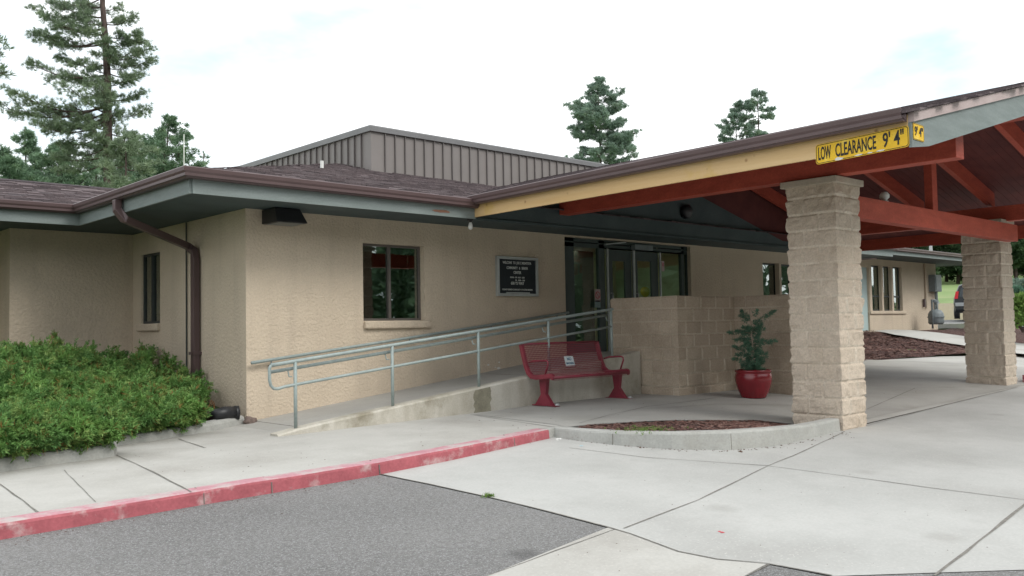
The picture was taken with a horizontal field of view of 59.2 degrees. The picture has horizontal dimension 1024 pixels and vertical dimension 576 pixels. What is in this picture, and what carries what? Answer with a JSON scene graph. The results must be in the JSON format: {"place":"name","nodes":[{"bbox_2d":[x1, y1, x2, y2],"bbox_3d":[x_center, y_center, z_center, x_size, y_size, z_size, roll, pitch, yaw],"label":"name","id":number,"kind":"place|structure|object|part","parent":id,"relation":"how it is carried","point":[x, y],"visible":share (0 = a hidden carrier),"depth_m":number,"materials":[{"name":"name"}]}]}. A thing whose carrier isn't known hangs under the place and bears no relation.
{"place":"outdoors","nodes":[
{"label":"outdoors","id":0,"kind":"place"},
{"bbox_2d":[0,329,219,463],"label":"juniper bed","id":1,"kind":"object","parent":0,"point":[73,397],"visible":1,"depth_m":10.00,"materials":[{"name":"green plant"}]},
{"bbox_2d":[0,475,1023,575],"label":"parking asphalt","id":2,"kind":"structure","parent":0,"point":[390,526],"depth_m":5.93,"materials":[{"name":"grey asphalt"}]},
{"bbox_2d":[489,528,764,575],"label":"gutter pad","id":3,"kind":"object","parent":2,"relation":"on","point":[627,554],"visible":1,"depth_m":5.45,"materials":[{"name":"concrete"}]},
{"bbox_2d":[0,0,1023,185],"label":"sky","id":4,"kind":"structure","parent":0,"point":[251,80],"materials":[{"name":"white"}]},
{"bbox_2d":[640,287,649,296],"bbox_3d":[2.652,0.606,17.868,0.190,1.261,0.190,1,-3,-43],"label":"sticker","id":5,"kind":"object","parent":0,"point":[644,291],"visible":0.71,"depth_m":17.83,"materials":[{"name":"plastic"}]},
{"bbox_2d":[382,386,1023,575],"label":"driveway","id":6,"kind":"structure","parent":0,"point":[823,521],"depth_m":7.46,"materials":[{"name":"concrete"}]},
{"bbox_2d":[14,403,935,567],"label":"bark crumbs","id":7,"kind":"object","parent":6,"relation":"on","point":[496,440],"visible":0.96,"depth_m":8.85,"materials":[{"name":"brown wood"}]},
{"bbox_2d":[479,492,493,497],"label":"joint weeds","id":8,"kind":"object","parent":6,"relation":"on","point":[490,495],"visible":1,"depth_m":7.14,"materials":[{"name":"green plant"}]},
{"bbox_2d":[383,387,1023,575],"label":"drive joint","id":9,"kind":"object","parent":6,"relation":"on","point":[975,543],"visible":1,"depth_m":6.38,"materials":[{"name":"grey concrete"}]},
{"bbox_2d":[389,391,1018,575],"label":"subgrade","id":10,"kind":"structure","parent":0,"point":[770,564],"depth_m":7.13,"materials":[{"name":"grey concrete"}]},
{"bbox_2d":[0,428,548,539],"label":"red kerb","id":11,"kind":"structure","parent":10,"relation":"on","point":[45,521],"depth_m":7.12,"materials":[{"name":"paint"}]},
{"bbox_2d":[0,353,1023,517],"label":"walkway","id":12,"kind":"structure","parent":10,"relation":"on","point":[184,463],"depth_m":8.57,"materials":[{"name":"concrete"}]},
{"bbox_2d":[0,442,113,471],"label":"bed kerb","id":13,"kind":"structure","parent":12,"relation":"on","point":[50,457],"depth_m":8.47,"materials":[{"name":"concrete"}]},
{"bbox_2d":[113,415,244,455],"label":"bed kerb","id":14,"kind":"structure","parent":12,"relation":"on","point":[208,426],"depth_m":10.35,"materials":[{"name":"concrete"}]},
{"bbox_2d":[210,406,239,419],"bbox_3d":[-3.552,1.566,11.258,0.182,0.183,0.428,-3,-3,33],"label":"black drain box","id":15,"kind":"object","parent":14,"relation":"on","point":[225,412],"visible":0.93,"depth_m":11.17,"materials":[{"name":"plastic"}]},
{"bbox_2d":[236,351,640,436],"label":"entrance ramp","id":16,"kind":"structure","parent":12,"relation":"on","point":[509,387],"depth_m":12.32,"materials":[{"name":"concrete"}]},
{"bbox_2d":[243,416,256,423],"bbox_3d":[-3.323,1.686,11.410,0.158,0.129,0.172,-2,-3,14],"label":"rock","id":17,"kind":"object","parent":16,"relation":"on","point":[249,420],"visible":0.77,"depth_m":11.36,"materials":[{"name":"beige stone"}]},
{"bbox_2d":[268,308,613,427],"bbox_3d":[-0.597,0.959,12.135,5.902,1.396,0.119,1,-3,-43],"label":"ramp railing","id":18,"kind":"object","parent":16,"relation":"on","point":[295,367],"visible":0.98,"depth_m":11.60,"materials":[{"name":"grey metal"}]},
{"bbox_2d":[0,387,940,511],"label":"walk joint","id":19,"kind":"object","parent":12,"relation":"on","point":[204,447],"visible":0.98,"depth_m":8.00,"materials":[{"name":"grey concrete"}]},
{"bbox_2d":[474,359,1023,426],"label":"covered walk slab","id":20,"kind":"structure","parent":12,"relation":"on","point":[885,380],"depth_m":13.14,"materials":[{"name":"concrete"}]},
{"bbox_2d":[519,341,632,406],"bbox_3d":[0.970,1.219,13.132,1.745,0.874,0.674,1,-3,-43],"label":"park bench","id":21,"kind":"object","parent":20,"relation":"on","point":[544,399],"visible":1,"depth_m":13.06,"materials":[{"name":"red metal"}]},
{"bbox_2d":[564,356,574,366],"bbox_3d":[0.848,1.082,13.291,0.190,0.149,0.050,1,-3,-43],"label":"bench sign","id":22,"kind":"object","parent":21,"relation":"attached to","point":[569,360],"visible":1,"depth_m":13.28,"materials":[{"name":"white paper"}]},
{"bbox_2d":[610,294,792,395],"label":"block wall","id":23,"kind":"structure","parent":20,"relation":"on","point":[682,345],"depth_m":14.37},
{"bbox_2d":[464,82,1023,430],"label":"entrance canopy","id":24,"kind":"object","parent":20,"relation":"on","point":[956,176],"visible":0.99,"depth_m":11.88,"materials":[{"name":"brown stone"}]},
{"bbox_2d":[816,126,908,163],"bbox_3d":[3.385,-1.382,8.756,0.006,0.235,0.940,1,-3,-43],"label":"clearance sign","id":25,"kind":"object","parent":24,"relation":"attached to","point":[874,142],"visible":1,"depth_m":8.73,"materials":[{"name":"yellow metal"}]},
{"bbox_2d":[879,192,889,200],"bbox_3d":[5.203,-1.268,12.593,0.130,0.150,0.130,1,-3,-43],"label":"bulb light","id":26,"kind":"object","parent":24,"relation":"on","point":[884,196],"visible":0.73,"depth_m":12.55,"materials":[{"name":"white glass"}]},
{"bbox_2d":[913,123,923,141],"bbox_3d":[3.831,-1.466,8.492,0.235,0.155,0.006,1,-3,-43],"label":"clearance sign","id":27,"kind":"object","parent":24,"relation":"attached to","point":[918,132],"visible":1,"depth_m":8.49,"materials":[{"name":"yellow metal"}]},
{"bbox_2d":[735,369,771,398],"bbox_3d":[3.687,1.460,13.763,0.556,0.430,0.556,1,-3,-43],"label":"plant pot","id":28,"kind":"object","parent":20,"relation":"on","point":[753,384],"visible":0.94,"depth_m":13.55,"materials":[{"name":"ceramic"}]},
{"bbox_2d":[726,309,778,369],"bbox_3d":[3.683,0.819,13.806,0.669,1.054,0.603,1,-3,-43],"label":"potted conifer","id":29,"kind":"object","parent":28,"relation":"in","point":[756,352],"visible":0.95,"depth_m":13.79,"materials":[{"name":"green plant"}]},
{"bbox_2d":[539,418,839,449],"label":"planter kerb","id":30,"kind":"structure","parent":10,"relation":"on","point":[748,438],"depth_m":9.54,"materials":[{"name":"concrete"}]},
{"bbox_2d":[576,420,789,430],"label":"planter mulch","id":31,"kind":"object","parent":30,"relation":"in","point":[733,424],"visible":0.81,"depth_m":10.15,"materials":[{"name":"brown wood"}]},
{"bbox_2d":[604,424,687,435],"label":"planter weeds","id":32,"kind":"object","parent":31,"relation":"on","point":[644,429],"visible":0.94,"depth_m":9.74,"materials":[{"name":"green plant"}]},
{"bbox_2d":[877,330,1023,353],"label":"path","id":33,"kind":"structure","parent":0,"point":[947,338],"depth_m":27.44,"materials":[{"name":"concrete"}]},
{"bbox_2d":[897,274,1023,358],"bbox_3d":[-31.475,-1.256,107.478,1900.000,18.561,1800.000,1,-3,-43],"label":"ground","id":34,"kind":"structure","parent":0,"point":[947,293],"depth_m":93.55,"materials":[{"name":"green plant"}]},
{"bbox_2d":[0,33,16,81],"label":"pine tree","id":35,"kind":"object","parent":34,"relation":"on","point":[3,71],"visible":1,"depth_m":40.92,"materials":[{"name":"green plant"}]},
{"bbox_2d":[0,144,22,174],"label":"pine tree","id":36,"kind":"object","parent":34,"relation":"on","point":[6,151],"visible":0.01,"depth_m":58.54,"materials":[{"name":"green plant"}]},
{"bbox_2d":[0,154,51,182],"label":"pine tree","id":37,"kind":"object","parent":34,"relation":"on","point":[9,166],"visible":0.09,"depth_m":49.89,"materials":[{"name":"green plant"}]},
{"bbox_2d":[10,126,43,172],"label":"pine tree","id":38,"kind":"object","parent":34,"relation":"on","point":[30,139],"visible":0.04,"depth_m":62.35,"materials":[{"name":"green plant"}]},
{"bbox_2d":[28,151,82,183],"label":"pine tree","id":39,"kind":"object","parent":34,"relation":"on","point":[32,159],"visible":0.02,"depth_m":57.16,"materials":[{"name":"green plant"}]},
{"bbox_2d":[8,139,102,185],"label":"pine tree","id":40,"kind":"object","parent":34,"relation":"on","point":[61,178],"visible":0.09,"depth_m":54.51,"materials":[{"name":"green plant"}]},
{"bbox_2d":[0,0,162,183],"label":"pine tree","id":41,"kind":"object","parent":34,"relation":"on","point":[105,96],"visible":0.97,"depth_m":44.97,"materials":[{"name":"green plant"}]},
{"bbox_2d":[81,142,132,181],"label":"pine tree","id":42,"kind":"object","parent":34,"relation":"on","point":[101,172],"visible":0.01,"depth_m":65.99,"materials":[{"name":"green plant"}]},
{"bbox_2d":[90,131,164,188],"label":"pine tree","id":43,"kind":"object","parent":34,"relation":"on","point":[130,146],"visible":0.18,"depth_m":42.25,"materials":[{"name":"green plant"}]},
{"bbox_2d":[115,146,150,186],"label":"pine tree","id":44,"kind":"object","parent":34,"relation":"on","point":[135,174],"visible":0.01,"depth_m":63.52,"materials":[{"name":"green plant"}]},
{"bbox_2d":[90,112,206,186],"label":"pine tree","id":45,"kind":"object","parent":34,"relation":"on","point":[161,133],"visible":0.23,"depth_m":58.82,"materials":[{"name":"green plant"}]},
{"bbox_2d":[199,151,210,163],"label":"pine tree","id":46,"kind":"object","parent":34,"relation":"on","point":[204,156],"visible":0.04,"depth_m":75.74,"materials":[{"name":"green plant"}]},
{"bbox_2d":[0,125,898,419],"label":"single storey building","id":47,"kind":"structure","parent":34,"relation":"on","point":[210,275],"depth_m":13.53,"materials":[{"name":"beige paint"}]},
{"bbox_2d":[136,252,159,330],"bbox_3d":[-5.599,0.066,13.948,0.135,1.200,0.840,1,-3,-43],"label":"window","id":48,"kind":"structure","parent":47,"relation":"in","point":[146,326],"depth_m":13.94,"materials":[{"name":"brown metal"}]},
{"bbox_2d":[262,207,306,225],"bbox_3d":[-2.968,-0.925,11.771,0.437,0.191,0.416,1,-3,-43],"label":"wall light","id":49,"kind":"object","parent":47,"relation":"attached to","point":[282,216],"visible":1,"depth_m":11.64,"materials":[{"name":"black plastic"}]},
{"bbox_2d":[363,243,431,328],"bbox_3d":[-1.730,-0.021,13.251,1.180,1.230,0.255,1,-3,-43],"label":"window","id":50,"kind":"structure","parent":47,"relation":"in","point":[388,322],"depth_m":13.24,"materials":[{"name":"brown metal"}]},
{"bbox_2d":[251,311,568,365],"bbox_3d":[-1.192,0.707,13.531,5.885,0.710,0.090,1,-3,-43],"label":"wall hand rail","id":51,"kind":"object","parent":47,"relation":"attached to","point":[386,341],"depth_m":13.06,"materials":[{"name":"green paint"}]},
{"bbox_2d":[467,219,473,229],"bbox_3d":[-0.605,-0.931,13.119,0.100,0.165,0.100,1,-3,-43],"label":"eave bulb","id":52,"kind":"object","parent":47,"relation":"attached to","point":[470,226],"visible":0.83,"depth_m":13.10,"materials":[{"name":"white glass"}]},
{"bbox_2d":[495,256,538,296],"bbox_3d":[0.088,-0.187,14.810,0.920,0.645,0.059,1,-3,-43],"label":"letter board","id":53,"kind":"object","parent":47,"relation":"attached to","point":[516,276],"visible":1,"depth_m":14.79,"materials":[{"name":"metal"}]},
{"bbox_2d":[574,247,595,250],"bbox_3d":[1.047,-0.786,17.419,1.200,0.060,0.600,1,-3,-43],"label":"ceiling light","id":54,"kind":"object","parent":47,"relation":"attached to","point":[579,249],"visible":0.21,"depth_m":17.60,"materials":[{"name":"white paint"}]},
{"bbox_2d":[595,289,600,301],"bbox_3d":[1.547,0.138,16.286,0.150,0.230,0.006,1,-3,-43],"label":"no smoking sticker","id":55,"kind":"object","parent":47,"relation":"attached to","point":[597,294],"visible":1,"depth_m":16.29,"materials":[{"name":"red paper"}]},
{"bbox_2d":[595,300,600,307],"bbox_3d":[1.545,0.288,16.276,0.150,0.130,0.004,1,-3,-43],"label":"notice sticker","id":56,"kind":"object","parent":47,"relation":"attached to","point":[597,303],"visible":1,"depth_m":16.27,"materials":[{"name":"white paper"}]},
{"bbox_2d":[661,261,663,270],"bbox_3d":[2.950,-0.425,17.623,0.090,0.200,0.008,1,-3,-43],"label":"red notice","id":57,"kind":"object","parent":47,"relation":"attached to","point":[662,265],"visible":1,"depth_m":17.61,"materials":[{"name":"red paper"}]},
{"bbox_2d":[763,263,789,294],"bbox_3d":[6.419,0.056,20.882,2.587,1.190,0.062,1,-3,-43],"label":"window","id":58,"kind":"structure","parent":47,"relation":"in","point":[763,263],"depth_m":20.49,"materials":[{"name":"brown metal"}]},
{"bbox_2d":[561,75,641,164],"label":"pine tree","id":59,"kind":"object","parent":34,"relation":"on","point":[591,114],"visible":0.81,"depth_m":94.41,"materials":[{"name":"green plant"}]},
{"bbox_2d":[712,101,752,142],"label":"pine tree","id":60,"kind":"object","parent":34,"relation":"on","point":[728,127],"visible":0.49,"depth_m":100.85,"materials":[{"name":"green plant"}]},
{"bbox_2d":[735,87,776,137],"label":"pine tree","id":61,"kind":"object","parent":34,"relation":"on","point":[749,128],"visible":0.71,"depth_m":100.17,"materials":[{"name":"green plant"}]},
{"bbox_2d":[860,246,962,331],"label":"wing","id":62,"kind":"structure","parent":34,"relation":"on","point":[897,294],"depth_m":32.70,"materials":[{"name":"beige paint"}]},
{"bbox_2d":[861,267,868,331],"bbox_3d":[11.804,0.387,30.595,1.041,2.200,0.040,1,-3,-43],"label":"door","id":63,"kind":"structure","parent":62,"relation":"in","point":[864,273],"depth_m":30.81,"materials":[{"name":"paint"}]},
{"bbox_2d":[868,265,906,313],"bbox_3d":[13.226,0.076,31.891,2.814,1.695,0.205,1,-3,-43],"label":"window","id":64,"kind":"structure","parent":62,"relation":"in","point":[880,310],"depth_m":31.67,"materials":[{"name":"brown metal"}]},
{"bbox_2d":[928,275,941,302],"bbox_3d":[16.142,0.319,34.336,0.588,1.640,0.268,1,-3,-43],"label":"electrical cabinet","id":65,"kind":"object","parent":62,"relation":"attached to","point":[935,284],"visible":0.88,"depth_m":34.20,"materials":[{"name":"grey metal"}]},
{"bbox_3d":[16.218,-0.186,34.266,0.488,0.520,0.018,1,-3,-43],"label":"door","id":66,"kind":"part","parent":65,"relation":"part of","materials":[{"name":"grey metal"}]},
{"bbox_2d":[909,246,940,274],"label":"meadow edge tree","id":67,"kind":"object","parent":34,"relation":"on","point":[938,268],"visible":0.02,"depth_m":116.81,"materials":[{"name":"green plant"}]},
{"bbox_2d":[923,244,960,276],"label":"meadow edge tree","id":68,"kind":"object","parent":34,"relation":"on","point":[946,269],"visible":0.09,"depth_m":119.83,"materials":[{"name":"green plant"}]},
{"bbox_2d":[863,327,1023,359],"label":"mulch bed","id":69,"kind":"object","parent":34,"relation":"on","point":[962,332],"visible":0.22,"depth_m":25.75,"materials":[{"name":"brown wood"}]},
{"bbox_2d":[927,299,944,328],"bbox_3d":[15.468,0.943,32.900,0.600,1.070,0.591,-1,-3,-3],"label":"gas meter","id":70,"kind":"object","parent":69,"relation":"on","point":[936,315],"visible":1,"depth_m":32.67,"materials":[{"name":"grey metal"}]},
{"bbox_2d":[1012,277,1023,287],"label":"shrub","id":71,"kind":"object","parent":69,"relation":"on","point":[1017,281],"visible":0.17,"depth_m":32.68,"materials":[{"name":"green plant"}]},
{"bbox_2d":[1012,285,1023,293],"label":"shrub","id":72,"kind":"object","parent":69,"relation":"on","point":[1017,289],"visible":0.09,"depth_m":28.87,"materials":[{"name":"green plant"}]},
{"bbox_2d":[1013,290,1023,332],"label":"shrub","id":73,"kind":"object","parent":69,"relation":"on","point":[1018,299],"visible":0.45,"depth_m":26.66,"materials":[{"name":"green plant"}]},
{"bbox_2d":[938,303,962,319],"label":"retaining wall","id":74,"kind":"structure","parent":34,"relation":"on","point":[947,309],"depth_m":53.72,"materials":[{"name":"beige concrete"}]},
{"bbox_2d":[938,323,963,329],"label":"kerb","id":75,"kind":"structure","parent":34,"relation":"on","point":[944,326],"depth_m":37.91,"materials":[{"name":"concrete"}]},
{"bbox_2d":[941,243,962,283],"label":"meadow edge tree","id":76,"kind":"object","parent":34,"relation":"on","point":[955,270],"visible":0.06,"depth_m":120.29,"materials":[{"name":"green plant"}]},
{"bbox_2d":[948,274,962,281],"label":"meadow edge tree","id":77,"kind":"object","parent":34,"relation":"on","point":[951,278],"visible":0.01,"depth_m":131.35,"materials":[{"name":"green plant"}]},
{"bbox_2d":[958,239,1023,272],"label":"meadow edge tree","id":78,"kind":"object","parent":34,"relation":"on","point":[1017,247],"visible":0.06,"depth_m":116.53,"materials":[{"name":"green plant"}]},
{"bbox_2d":[1010,239,1023,278],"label":"meadow edge tree","id":79,"kind":"object","parent":34,"relation":"on","point":[1020,270],"visible":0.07,"depth_m":119.70,"materials":[{"name":"green plant"}]},
{"bbox_2d":[944,320,1023,326],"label":"lot","id":80,"kind":"structure","parent":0,"point":[954,321],"depth_m":45.45,"materials":[{"name":"grey asphalt"}]},
{"bbox_2d":[953,284,964,318],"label":"parked car","id":81,"kind":"object","parent":80,"relation":"on","point":[958,302],"visible":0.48,"depth_m":44.87,"materials":[{"name":"paint"}]}
]}

